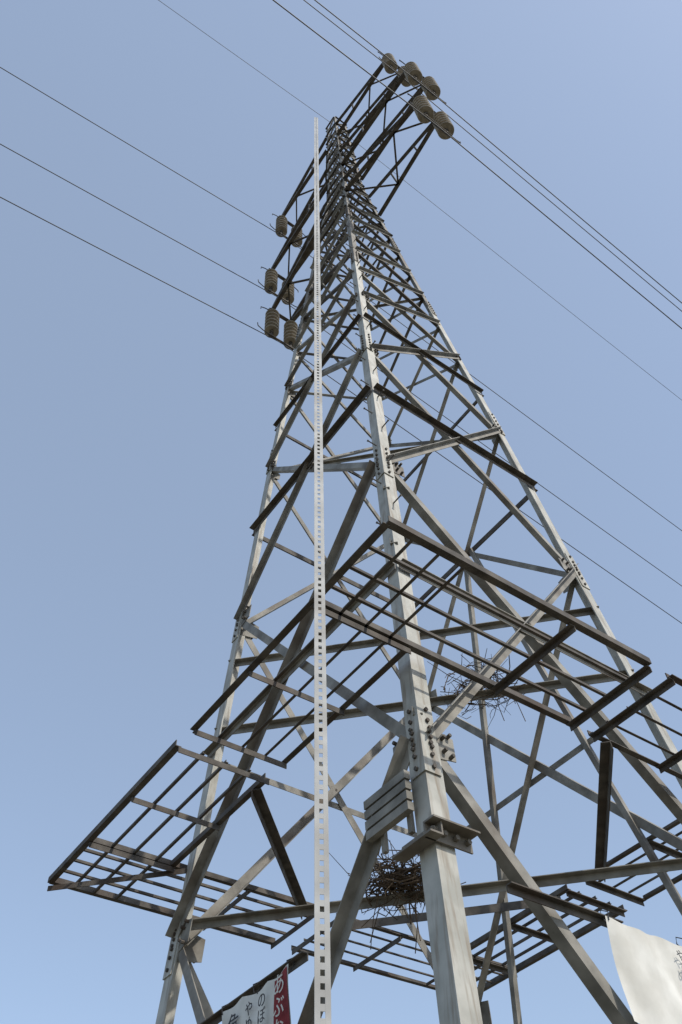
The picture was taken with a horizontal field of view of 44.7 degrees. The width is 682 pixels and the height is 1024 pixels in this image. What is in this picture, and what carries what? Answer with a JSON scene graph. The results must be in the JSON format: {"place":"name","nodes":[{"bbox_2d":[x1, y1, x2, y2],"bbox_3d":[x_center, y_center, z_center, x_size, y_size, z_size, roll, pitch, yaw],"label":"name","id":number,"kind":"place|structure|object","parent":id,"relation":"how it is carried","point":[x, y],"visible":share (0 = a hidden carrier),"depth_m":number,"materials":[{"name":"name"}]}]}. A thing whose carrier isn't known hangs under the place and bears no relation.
{"place":"outdoors","nodes":[
{"label":"outdoors","id":0,"kind":"place"},
{"bbox_2d":[0,0,681,1023],"label":"sky","id":1,"kind":"structure","parent":0,"point":[138,416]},
{"label":"ground","id":2,"kind":"structure","parent":0,"visible":0},
{"bbox_2d":[314,117,330,1023],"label":"slotted steel pole","id":3,"kind":"object","parent":2,"relation":"on","point":[318,951],"visible":1,"depth_m":3.61,"materials":[{"name":"grey metal"}]},
{"bbox_2d":[47,52,681,1023],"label":"transmission tower","id":4,"kind":"structure","parent":2,"relation":"on","point":[423,750],"depth_m":8.04,"materials":[{"name":"metal"}]},
{"bbox_2d":[222,958,294,1023],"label":"warning banner","id":5,"kind":"object","parent":4,"relation":"attached to","point":[268,1002],"visible":1,"depth_m":5.45,"materials":[{"name":"white fabric"}]},
{"bbox_2d":[0,197,681,623],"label":"power line","id":6,"kind":"object","parent":4,"relation":"attached to","point":[310,363],"visible":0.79,"depth_m":20.84,"materials":[{"name":"metal"}]},
{"bbox_2d":[0,67,681,530],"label":"power line","id":7,"kind":"object","parent":4,"relation":"attached to","point":[312,257],"visible":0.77,"depth_m":25.77,"materials":[{"name":"metal"}]},
{"bbox_2d":[0,144,681,585],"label":"power line","id":8,"kind":"object","parent":4,"relation":"attached to","point":[324,330],"visible":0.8,"depth_m":23.13,"materials":[{"name":"metal"}]},
{"bbox_2d":[329,840,465,953],"bbox_3d":[0.540,3.329,7.208,1.088,0.881,1.144,-27,-55,17],"label":"bird nest","id":9,"kind":"object","parent":4,"relation":"on","point":[403,878],"visible":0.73,"depth_m":7.25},
{"bbox_2d":[160,1,679,398],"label":"overhead ground wire","id":10,"kind":"object","parent":4,"relation":"attached to","point":[414,188],"visible":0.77,"depth_m":29.00,"materials":[{"name":"metal"}]},
{"bbox_2d":[427,650,525,728],"bbox_3d":[1.484,1.972,8.787,1.066,0.810,1.015,-4,-52,0],"label":"bird nest","id":11,"kind":"object","parent":4,"relation":"on","point":[483,687],"visible":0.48,"depth_m":8.86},
{"bbox_2d":[273,0,681,328],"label":"power line","id":12,"kind":"object","parent":4,"relation":"attached to","point":[471,154],"visible":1,"depth_m":18.21,"materials":[{"name":"metal"}]},
{"bbox_2d":[304,0,681,311],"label":"power line","id":13,"kind":"object","parent":4,"relation":"attached to","point":[492,152],"visible":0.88,"depth_m":24.19,"materials":[{"name":"metal"}]},
{"bbox_2d":[314,0,681,302],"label":"power line","id":14,"kind":"object","parent":4,"relation":"attached to","point":[494,145],"visible":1,"depth_m":20.86,"materials":[{"name":"metal"}]},
{"bbox_2d":[600,910,681,1023],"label":"warning banner","id":15,"kind":"object","parent":4,"relation":"attached to","point":[649,969],"visible":1,"depth_m":5.09,"materials":[{"name":"white fabric"}]}
]}

